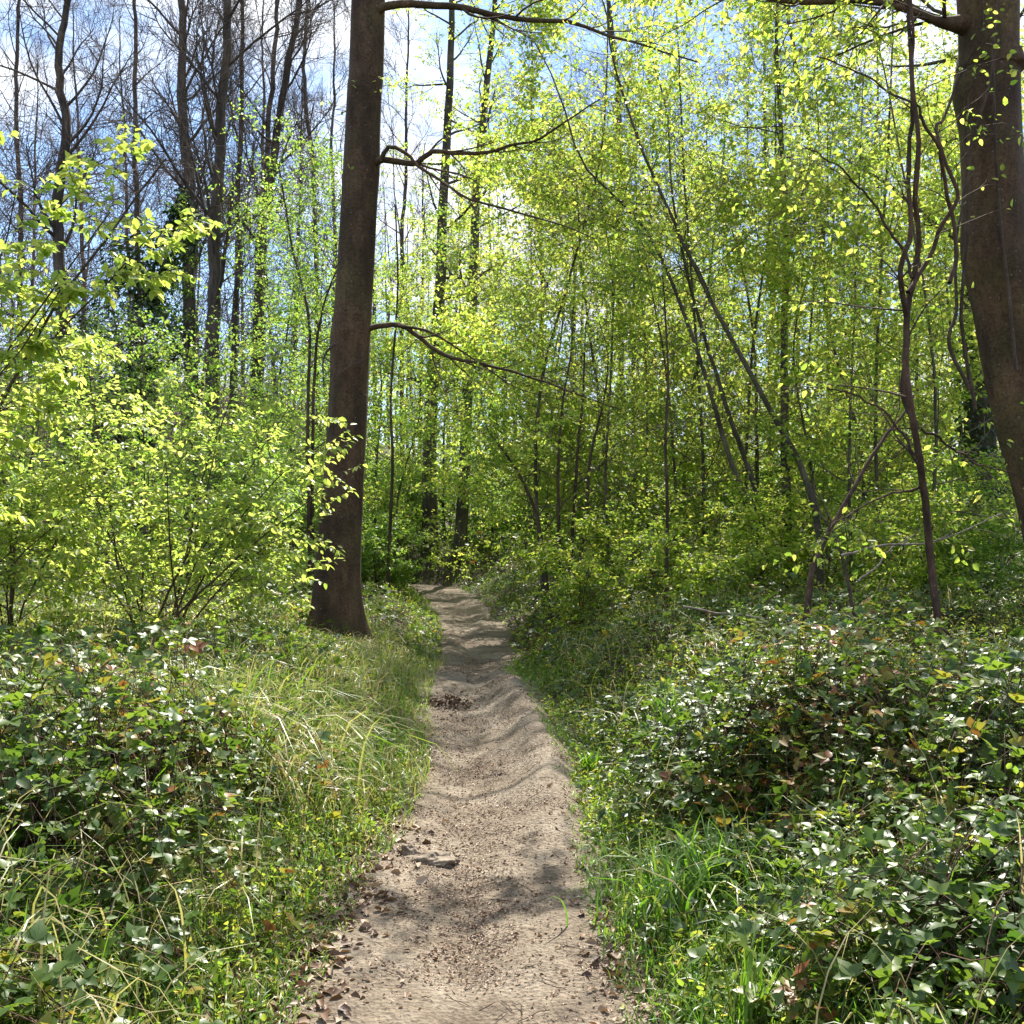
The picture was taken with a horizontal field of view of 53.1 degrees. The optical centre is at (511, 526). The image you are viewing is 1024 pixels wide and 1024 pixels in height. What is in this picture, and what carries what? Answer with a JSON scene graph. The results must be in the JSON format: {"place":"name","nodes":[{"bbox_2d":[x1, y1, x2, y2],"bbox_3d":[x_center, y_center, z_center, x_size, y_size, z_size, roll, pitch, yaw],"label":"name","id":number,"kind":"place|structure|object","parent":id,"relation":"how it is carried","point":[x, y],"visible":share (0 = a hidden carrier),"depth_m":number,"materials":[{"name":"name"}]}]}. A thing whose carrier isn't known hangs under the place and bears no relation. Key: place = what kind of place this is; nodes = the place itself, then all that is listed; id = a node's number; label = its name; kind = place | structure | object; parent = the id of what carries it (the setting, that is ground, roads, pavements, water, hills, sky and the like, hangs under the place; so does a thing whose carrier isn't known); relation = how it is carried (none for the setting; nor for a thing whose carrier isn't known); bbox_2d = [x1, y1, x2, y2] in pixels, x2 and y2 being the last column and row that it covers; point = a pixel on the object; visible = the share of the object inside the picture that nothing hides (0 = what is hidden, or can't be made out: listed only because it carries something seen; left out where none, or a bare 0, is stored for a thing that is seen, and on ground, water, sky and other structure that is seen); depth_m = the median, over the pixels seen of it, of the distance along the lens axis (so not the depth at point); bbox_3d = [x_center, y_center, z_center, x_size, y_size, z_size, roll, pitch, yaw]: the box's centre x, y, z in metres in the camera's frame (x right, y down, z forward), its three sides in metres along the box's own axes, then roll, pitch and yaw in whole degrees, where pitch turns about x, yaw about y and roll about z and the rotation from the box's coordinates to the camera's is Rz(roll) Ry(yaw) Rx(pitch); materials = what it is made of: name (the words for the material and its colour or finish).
{"place":"outdoors","nodes":[
{"label":"outdoors","id":0,"kind":"place"},
{"bbox_2d":[284,584,676,1023],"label":"path","id":1,"kind":"structure","parent":0,"point":[440,1009],"depth_m":4.58,"materials":[{"name":"beige soil"}]},
{"bbox_2d":[293,669,597,1023],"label":"twig litter","id":2,"kind":"object","parent":1,"relation":"on","point":[480,886],"visible":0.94,"depth_m":4.39,"materials":[{"name":"brown plant"}]},
{"bbox_2d":[0,585,1022,1023],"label":"leaf litter","id":3,"kind":"object","parent":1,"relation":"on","point":[328,945],"visible":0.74,"depth_m":4.24,"materials":[{"name":"brown plant"}]},
{"bbox_2d":[0,383,1023,1023],"bbox_3d":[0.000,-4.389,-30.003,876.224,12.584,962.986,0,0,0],"label":"ground","id":4,"kind":"structure","parent":0,"point":[444,577],"depth_m":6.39,"materials":[{"name":"green plant"}]},
{"bbox_2d":[0,0,98,474],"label":"bare tree","id":5,"kind":"object","parent":4,"relation":"on","point":[16,98],"visible":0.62,"depth_m":38.01,"materials":[{"name":"brown plant"}]},
{"bbox_2d":[0,287,149,577],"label":"young tree","id":6,"kind":"object","parent":4,"relation":"on","point":[33,434],"visible":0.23,"depth_m":18.96,"materials":[{"name":"green plant"}]},
{"bbox_2d":[31,0,126,404],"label":"bare tree","id":7,"kind":"object","parent":4,"relation":"on","point":[76,91],"visible":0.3,"depth_m":54.78,"materials":[{"name":"brown plant"}]},
{"bbox_2d":[0,0,161,563],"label":"bare tree","id":8,"kind":"object","parent":4,"relation":"on","point":[57,226],"visible":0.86,"depth_m":25.99,"materials":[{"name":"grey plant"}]},
{"bbox_2d":[0,319,162,652],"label":"shrub","id":9,"kind":"object","parent":4,"relation":"on","point":[58,531],"visible":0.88,"depth_m":8.34,"materials":[{"name":"green plant"}]},
{"bbox_2d":[0,302,193,567],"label":"young tree","id":10,"kind":"object","parent":4,"relation":"on","point":[129,389],"visible":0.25,"depth_m":21.93,"materials":[{"name":"green plant"}]},
{"bbox_2d":[0,114,222,525],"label":"sapling","id":11,"kind":"object","parent":4,"relation":"on","point":[34,348],"visible":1,"depth_m":6.68,"materials":[{"name":"green plant"}]},
{"bbox_2d":[0,782,237,1000],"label":"grass tuft","id":12,"kind":"object","parent":4,"relation":"on","point":[38,909],"visible":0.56,"depth_m":3.12,"materials":[{"name":"green plant"}]},
{"bbox_2d":[49,0,211,483],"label":"bare tree","id":13,"kind":"object","parent":4,"relation":"on","point":[135,19],"visible":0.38,"depth_m":35.84,"materials":[{"name":"brown plant"}]},
{"bbox_2d":[6,393,307,599],"bbox_3d":[-4.492,-0.059,13.271,4.084,3.462,2.632,0,0,0],"label":"shrub","id":14,"kind":"object","parent":4,"relation":"on","point":[189,475],"visible":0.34,"depth_m":13.36,"materials":[{"name":"green plant"}]},
{"bbox_2d":[34,297,320,592],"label":"young tree","id":15,"kind":"object","parent":4,"relation":"on","point":[225,361],"visible":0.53,"depth_m":17.50,"materials":[{"name":"green plant"}]},
{"bbox_2d":[78,0,281,562],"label":"bare tree","id":16,"kind":"object","parent":4,"relation":"on","point":[189,305],"visible":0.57,"depth_m":25.00,"materials":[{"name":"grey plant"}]},
{"bbox_2d":[15,187,205,453],"bbox_3d":[-9.765,-4.976,25.083,4.846,6.655,3.214,0,0,0],"label":"ivy","id":17,"kind":"object","parent":16,"relation":"attached to","point":[154,264],"visible":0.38,"depth_m":24.83,"materials":[{"name":"green plant"}]},
{"bbox_2d":[2,335,367,650],"bbox_3d":[-2.830,-0.319,8.922,3.356,3.125,2.865,0,0,0],"label":"shrub","id":18,"kind":"object","parent":4,"relation":"on","point":[198,566],"visible":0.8,"depth_m":8.83,"materials":[{"name":"green plant"}]},
{"bbox_2d":[50,0,343,573],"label":"bare tree","id":19,"kind":"object","parent":4,"relation":"on","point":[216,264],"visible":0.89,"depth_m":21.75,"materials":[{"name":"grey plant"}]},
{"bbox_2d":[110,0,320,566],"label":"bare tree","id":20,"kind":"object","parent":4,"relation":"on","point":[236,286],"visible":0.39,"depth_m":26.85,"materials":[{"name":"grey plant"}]},
{"bbox_2d":[134,188,326,550],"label":"young tree","id":21,"kind":"object","parent":4,"relation":"on","point":[175,285],"visible":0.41,"depth_m":24.85,"materials":[{"name":"green plant"}]},
{"bbox_2d":[155,417,323,599],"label":"shrub","id":22,"kind":"object","parent":4,"relation":"on","point":[248,446],"visible":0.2,"depth_m":16.76,"materials":[{"name":"green plant"}]},
{"bbox_2d":[156,0,349,542],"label":"bare tree","id":23,"kind":"object","parent":4,"relation":"on","point":[273,88],"visible":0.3,"depth_m":32.95,"materials":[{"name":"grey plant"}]},
{"bbox_2d":[165,0,350,560],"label":"bare tree","id":24,"kind":"object","parent":4,"relation":"on","point":[286,84],"visible":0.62,"depth_m":27.83,"materials":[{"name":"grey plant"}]},
{"bbox_2d":[159,163,406,574],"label":"young tree","id":25,"kind":"object","parent":4,"relation":"on","point":[269,207],"visible":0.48,"depth_m":20.51,"materials":[{"name":"green plant"}]},
{"bbox_2d":[197,258,379,548],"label":"young tree","id":26,"kind":"object","parent":4,"relation":"on","point":[269,306],"visible":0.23,"depth_m":27.89,"materials":[{"name":"green plant"}]},
{"bbox_2d":[152,632,438,843],"bbox_3d":[-1.151,1.077,5.591,1.481,1.071,1.315,0,0,14],"label":"grass tuft","id":27,"kind":"object","parent":4,"relation":"on","point":[290,728],"visible":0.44,"depth_m":5.45,"materials":[{"name":"green plant"}]},
{"bbox_2d":[245,0,350,449],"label":"bare tree","id":28,"kind":"object","parent":4,"relation":"on","point":[303,77],"visible":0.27,"depth_m":39.92,"materials":[{"name":"brown plant"}]},
{"bbox_2d":[192,91,419,602],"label":"sapling","id":29,"kind":"object","parent":4,"relation":"on","point":[325,161],"visible":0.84,"depth_m":17.00,"materials":[{"name":"green plant"}]},
{"bbox_2d":[277,0,381,306],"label":"bare tree","id":30,"kind":"object","parent":4,"relation":"on","point":[334,72],"visible":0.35,"depth_m":53.43,"materials":[{"name":"brown plant"}]},
{"bbox_2d":[215,650,455,802],"bbox_3d":[-0.887,1.167,6.119,1.813,0.923,1.251,0,0,-28],"label":"grass tuft","id":31,"kind":"object","parent":4,"relation":"on","point":[322,706],"visible":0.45,"depth_m":6.16,"materials":[{"name":"green plant"}]},
{"bbox_2d":[263,265,453,538],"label":"young tree","id":32,"kind":"object","parent":4,"relation":"on","point":[373,380],"visible":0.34,"depth_m":22.45,"materials":[{"name":"green plant"}]},
{"bbox_2d":[245,242,472,563],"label":"young tree","id":33,"kind":"object","parent":4,"relation":"on","point":[412,461],"visible":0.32,"depth_m":25.96,"materials":[{"name":"green plant"}]},
{"bbox_2d":[317,454,447,548],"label":"shrub","id":34,"kind":"object","parent":4,"relation":"on","point":[418,503],"visible":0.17,"depth_m":29.63,"materials":[{"name":"green plant"}]},
{"bbox_2d":[319,153,472,591],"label":"sapling","id":35,"kind":"object","parent":4,"relation":"on","point":[432,214],"visible":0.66,"depth_m":18.96,"materials":[{"name":"green plant"}]},
{"bbox_2d":[361,505,433,602],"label":"shrub","id":36,"kind":"object","parent":4,"relation":"on","point":[371,534],"visible":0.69,"depth_m":19.41,"materials":[{"name":"green plant"}]},
{"bbox_2d":[338,0,457,463],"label":"bare tree","id":37,"kind":"object","parent":4,"relation":"on","point":[401,232],"visible":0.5,"depth_m":41.86,"materials":[{"name":"brown plant"}]},
{"bbox_2d":[298,276,507,581],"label":"young tree","id":38,"kind":"object","parent":4,"relation":"on","point":[433,428],"visible":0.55,"depth_m":23.62,"materials":[{"name":"green plant"}]},
{"bbox_2d":[370,216,498,534],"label":"young tree","id":39,"kind":"object","parent":4,"relation":"on","point":[415,300],"visible":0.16,"depth_m":35.82,"materials":[{"name":"green plant"}]},
{"bbox_2d":[366,205,520,542],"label":"young tree","id":40,"kind":"object","parent":4,"relation":"on","point":[414,295],"visible":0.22,"depth_m":32.95,"materials":[{"name":"green plant"}]},
{"bbox_2d":[369,0,536,556],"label":"forest tree","id":41,"kind":"object","parent":4,"relation":"on","point":[429,502],"visible":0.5,"depth_m":28.84,"materials":[{"name":"green plant"}]},
{"bbox_2d":[402,0,574,560],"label":"forest tree","id":42,"kind":"object","parent":4,"relation":"on","point":[462,517],"visible":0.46,"depth_m":27.37,"materials":[{"name":"green plant"}]},
{"bbox_2d":[456,456,555,552],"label":"shrub","id":43,"kind":"object","parent":4,"relation":"on","point":[501,524],"visible":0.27,"depth_m":28.24,"materials":[{"name":"green plant"}]},
{"bbox_2d":[0,27,1017,559],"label":"distant woodland","id":44,"kind":"object","parent":4,"relation":"on","point":[156,203],"visible":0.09,"depth_m":35.79,"materials":[{"name":"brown plant"}]},
{"bbox_2d":[0,460,1023,1023],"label":"bramble thicket","id":45,"kind":"object","parent":4,"relation":"on","point":[812,676],"visible":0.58,"depth_m":4.31,"materials":[{"name":"green plant"}]},
{"bbox_2d":[802,394,937,624],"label":"dead branch","id":46,"kind":"object","parent":45,"relation":"on","point":[810,581],"visible":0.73,"depth_m":8.59,"materials":[{"name":"brown wood"}]},
{"bbox_2d":[0,533,1023,1023],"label":"herb layer","id":47,"kind":"object","parent":4,"relation":"on","point":[268,985],"visible":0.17,"depth_m":5.01,"materials":[{"name":"green plant"}]},
{"bbox_2d":[305,0,721,642],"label":"beech tree","id":48,"kind":"object","parent":4,"relation":"on","point":[337,600],"visible":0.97,"depth_m":11.31,"materials":[{"name":"brown plant"}]},
{"bbox_2d":[418,206,608,567],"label":"young tree","id":49,"kind":"object","parent":4,"relation":"on","point":[489,267],"visible":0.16,"depth_m":25.62,"materials":[{"name":"green plant"}]},
{"bbox_2d":[429,137,629,576],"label":"young tree","id":50,"kind":"object","parent":4,"relation":"on","point":[496,295],"visible":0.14,"depth_m":24.07,"materials":[{"name":"green plant"}]},
{"bbox_2d":[386,255,692,633],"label":"sapling","id":51,"kind":"object","parent":4,"relation":"on","point":[511,460],"visible":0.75,"depth_m":14.98,"materials":[{"name":"green plant"}]},
{"bbox_2d":[430,249,677,602],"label":"young tree","id":52,"kind":"object","parent":4,"relation":"on","point":[542,479],"visible":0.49,"depth_m":16.97,"materials":[{"name":"green plant"}]},
{"bbox_2d":[495,438,689,594],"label":"shrub","id":53,"kind":"object","parent":4,"relation":"on","point":[579,502],"visible":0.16,"depth_m":17.42,"materials":[{"name":"green plant"}]},
{"bbox_2d":[516,496,671,644],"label":"shrub","id":54,"kind":"object","parent":4,"relation":"on","point":[567,583],"visible":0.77,"depth_m":13.35,"materials":[{"name":"green plant"}]},
{"bbox_2d":[456,58,734,563],"bbox_3d":[1.439,-3.388,19.027,4.511,9.372,5.988,0,0,-41],"label":"young tree","id":55,"kind":"object","parent":4,"relation":"on","point":[557,82],"visible":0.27,"depth_m":18.99,"materials":[{"name":"green plant"}]},
{"bbox_2d":[412,56,785,596],"bbox_3d":[1.318,-2.951,15.582,5.452,8.872,4.818,0,0,0],"label":"young tree","id":56,"kind":"object","parent":4,"relation":"on","point":[499,549],"visible":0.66,"depth_m":15.06,"materials":[{"name":"green plant"}]},
{"bbox_2d":[415,0,822,631],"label":"young tree","id":57,"kind":"object","parent":4,"relation":"on","point":[467,334],"visible":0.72,"depth_m":14.81,"materials":[{"name":"green plant"}]},
{"bbox_2d":[490,96,772,567],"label":"young tree","id":58,"kind":"object","parent":4,"relation":"on","point":[596,262],"visible":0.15,"depth_m":21.61,"materials":[{"name":"green plant"}]},
{"bbox_2d":[440,0,827,596],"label":"young tree","id":59,"kind":"object","parent":4,"relation":"on","point":[534,93],"visible":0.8,"depth_m":13.90,"materials":[{"name":"green plant"}]},
{"bbox_2d":[540,59,728,558],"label":"young tree","id":60,"kind":"object","parent":4,"relation":"on","point":[653,257],"visible":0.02,"depth_m":26.69,"materials":[{"name":"green plant"}]},
{"bbox_2d":[464,0,822,572],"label":"young tree","id":61,"kind":"object","parent":4,"relation":"on","point":[615,120],"visible":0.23,"depth_m":19.49,"materials":[{"name":"green plant"}]},
{"bbox_2d":[580,479,731,604],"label":"shrub","id":62,"kind":"object","parent":4,"relation":"on","point":[645,578],"visible":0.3,"depth_m":15.21,"materials":[{"name":"green plant"}]},
{"bbox_2d":[568,205,745,604],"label":"sapling","id":63,"kind":"object","parent":4,"relation":"on","point":[667,489],"visible":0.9,"depth_m":12.98,"materials":[{"name":"green plant"}]},
{"bbox_2d":[478,0,846,589],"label":"young tree","id":64,"kind":"object","parent":4,"relation":"on","point":[807,486],"visible":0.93,"depth_m":12.97,"materials":[{"name":"green plant"}]},
{"bbox_2d":[545,802,785,951],"bbox_3d":[0.611,1.371,4.169,0.983,0.473,1.134,0,0,0],"label":"grass tuft","id":65,"kind":"object","parent":4,"relation":"on","point":[667,884],"visible":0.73,"depth_m":4.04,"materials":[{"name":"green plant"}]},
{"bbox_2d":[529,102,821,590],"bbox_3d":[2.476,-2.490,16.060,4.571,7.858,4.442,0,0,0],"label":"young tree","id":66,"kind":"object","parent":4,"relation":"on","point":[674,475],"visible":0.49,"depth_m":15.78,"materials":[{"name":"green plant"}]},
{"bbox_2d":[543,74,834,578],"bbox_3d":[3.762,-3.999,20.765,5.460,10.457,5.097,0,0,-30],"label":"young tree","id":67,"kind":"object","parent":4,"relation":"on","point":[682,383],"visible":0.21,"depth_m":20.52,"materials":[{"name":"green plant"}]},
{"bbox_2d":[608,804,800,937],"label":"grass tuft","id":68,"kind":"object","parent":4,"relation":"on","point":[719,843],"visible":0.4,"depth_m":4.10,"materials":[{"name":"green plant"}]},
{"bbox_2d":[623,76,790,502],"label":"young tree","id":69,"kind":"object","parent":4,"relation":"on","point":[720,99],"visible":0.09,"depth_m":29.61,"materials":[{"name":"green plant"}]},
{"bbox_2d":[506,0,918,597],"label":"young tree","id":70,"kind":"object","parent":4,"relation":"on","point":[747,59],"visible":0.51,"depth_m":15.32,"materials":[{"name":"green plant"}]},
{"bbox_2d":[623,481,804,609],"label":"shrub","id":71,"kind":"object","parent":4,"relation":"on","point":[699,575],"visible":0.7,"depth_m":12.08,"materials":[{"name":"green plant"}]},
{"bbox_2d":[615,105,858,551],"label":"young tree","id":72,"kind":"object","parent":4,"relation":"on","point":[699,246],"visible":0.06,"depth_m":22.91,"materials":[{"name":"green plant"}]},
{"bbox_2d":[574,0,922,544],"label":"young tree","id":73,"kind":"object","parent":4,"relation":"on","point":[745,305],"visible":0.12,"depth_m":20.38,"materials":[{"name":"green plant"}]},
{"bbox_2d":[703,908,799,1023],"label":"grass tuft","id":74,"kind":"object","parent":4,"relation":"on","point":[746,980],"visible":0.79,"depth_m":3.08,"materials":[{"name":"green plant"}]},
{"bbox_2d":[608,82,905,557],"bbox_3d":[4.168,-3.239,17.787,5.374,8.881,5.416,0,0,32],"label":"young tree","id":75,"kind":"object","parent":4,"relation":"on","point":[842,477],"visible":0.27,"depth_m":17.93,"materials":[{"name":"green plant"}]},
{"bbox_2d":[563,0,956,536],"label":"young tree","id":76,"kind":"object","parent":4,"relation":"on","point":[760,288],"visible":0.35,"depth_m":17.25,"materials":[{"name":"green plant"}]},
{"bbox_2d":[701,459,842,598],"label":"shrub","id":77,"kind":"object","parent":4,"relation":"on","point":[778,540],"visible":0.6,"depth_m":13.61,"materials":[{"name":"green plant"}]},
{"bbox_2d":[631,0,928,589],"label":"young tree","id":78,"kind":"object","parent":4,"relation":"on","point":[783,328],"visible":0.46,"depth_m":15.91,"materials":[{"name":"green plant"}]},
{"bbox_2d":[549,0,1023,542],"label":"beech tree","id":79,"kind":"object","parent":4,"relation":"on","point":[989,308],"visible":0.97,"depth_m":8.79,"materials":[{"name":"brown plant"}]},
{"bbox_2d":[935,0,1017,409],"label":"climbing vine","id":80,"kind":"object","parent":79,"relation":"attached to","point":[968,383],"visible":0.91,"depth_m":8.67,"materials":[{"name":"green plant"}]},
{"bbox_2d":[688,420,903,592],"bbox_3d":[4.344,-0.198,15.511,3.253,3.018,3.465,0,0,26],"label":"shrub","id":81,"kind":"object","parent":4,"relation":"on","point":[771,474],"visible":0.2,"depth_m":15.69,"materials":[{"name":"green plant"}]},
{"bbox_2d":[658,82,947,570],"bbox_3d":[4.286,-2.622,15.483,4.404,7.957,3.734,0,0,-39],"label":"young tree","id":82,"kind":"object","parent":4,"relation":"on","point":[788,379],"visible":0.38,"depth_m":15.03,"materials":[{"name":"green plant"}]},
{"bbox_2d":[679,1,961,576],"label":"young tree","id":83,"kind":"object","parent":4,"relation":"on","point":[772,71],"visible":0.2,"depth_m":18.40,"materials":[{"name":"green plant"}]},
{"bbox_2d":[710,78,936,568],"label":"young tree","id":84,"kind":"object","parent":4,"relation":"on","point":[767,490],"visible":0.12,"depth_m":23.93,"materials":[{"name":"green plant"}]},
{"bbox_2d":[666,0,1023,595],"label":"young tree","id":85,"kind":"object","parent":4,"relation":"on","point":[869,300],"visible":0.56,"depth_m":11.87,"materials":[{"name":"green plant"}]},
{"bbox_2d":[667,4,1023,570],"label":"young tree","id":86,"kind":"object","parent":4,"relation":"on","point":[942,296],"visible":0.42,"depth_m":14.51,"materials":[{"name":"green plant"}]},
{"bbox_2d":[682,66,1013,586],"bbox_3d":[5.301,-3.180,17.182,5.273,9.075,5.544,0,0,0],"label":"young tree","id":87,"kind":"object","parent":4,"relation":"on","point":[835,353],"visible":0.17,"depth_m":16.57,"materials":[{"name":"green plant"}]},
{"bbox_2d":[681,4,1020,591],"bbox_3d":[4.464,-3.161,13.617,4.537,8.750,4.445,0,0,20],"label":"young tree","id":88,"kind":"object","parent":4,"relation":"on","point":[882,240],"visible":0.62,"depth_m":13.19,"materials":[{"name":"green plant"}]},
{"bbox_2d":[738,0,1023,633],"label":"twisted sapling","id":89,"kind":"object","parent":4,"relation":"on","point":[906,394],"visible":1,"depth_m":7.82,"materials":[{"name":"green plant"}]},
{"bbox_2d":[799,66,963,570],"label":"young tree","id":90,"kind":"object","parent":4,"relation":"on","point":[930,205],"visible":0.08,"depth_m":19.83,"materials":[{"name":"green plant"}]},
{"bbox_2d":[794,36,1023,570],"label":"young tree","id":91,"kind":"object","parent":4,"relation":"on","point":[957,177],"visible":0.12,"depth_m":16.96,"materials":[{"name":"green plant"}]},
{"bbox_2d":[814,433,1009,607],"bbox_3d":[4.517,0.088,11.719,2.154,2.335,1.875,0,0,-40],"label":"shrub","id":92,"kind":"object","parent":4,"relation":"on","point":[907,569],"visible":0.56,"depth_m":11.54,"materials":[{"name":"green plant"}]},
{"bbox_2d":[808,0,1023,584],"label":"forest tree","id":93,"kind":"object","parent":4,"relation":"on","point":[978,418],"visible":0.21,"depth_m":14.92,"materials":[{"name":"green plant"}]},
{"bbox_2d":[950,324,1010,570],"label":"ivy","id":94,"kind":"object","parent":93,"relation":"attached to","point":[981,435],"visible":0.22,"depth_m":14.71,"materials":[{"name":"green plant"}]},
{"bbox_2d":[811,24,1023,537],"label":"young tree","id":95,"kind":"object","parent":4,"relation":"on","point":[882,79],"visible":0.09,"depth_m":17.54,"materials":[{"name":"green plant"}]},
{"bbox_2d":[839,464,1014,593],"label":"shrub","id":96,"kind":"object","parent":4,"relation":"on","point":[893,498],"visible":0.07,"depth_m":13.85,"materials":[{"name":"green plant"}]},
{"bbox_2d":[853,437,1023,604],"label":"shrub","id":97,"kind":"object","parent":4,"relation":"on","point":[978,555],"visible":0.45,"depth_m":12.14,"materials":[{"name":"green plant"}]},
{"bbox_2d":[0,0,1023,481],"label":"sky","id":98,"kind":"structure","parent":0,"point":[422,72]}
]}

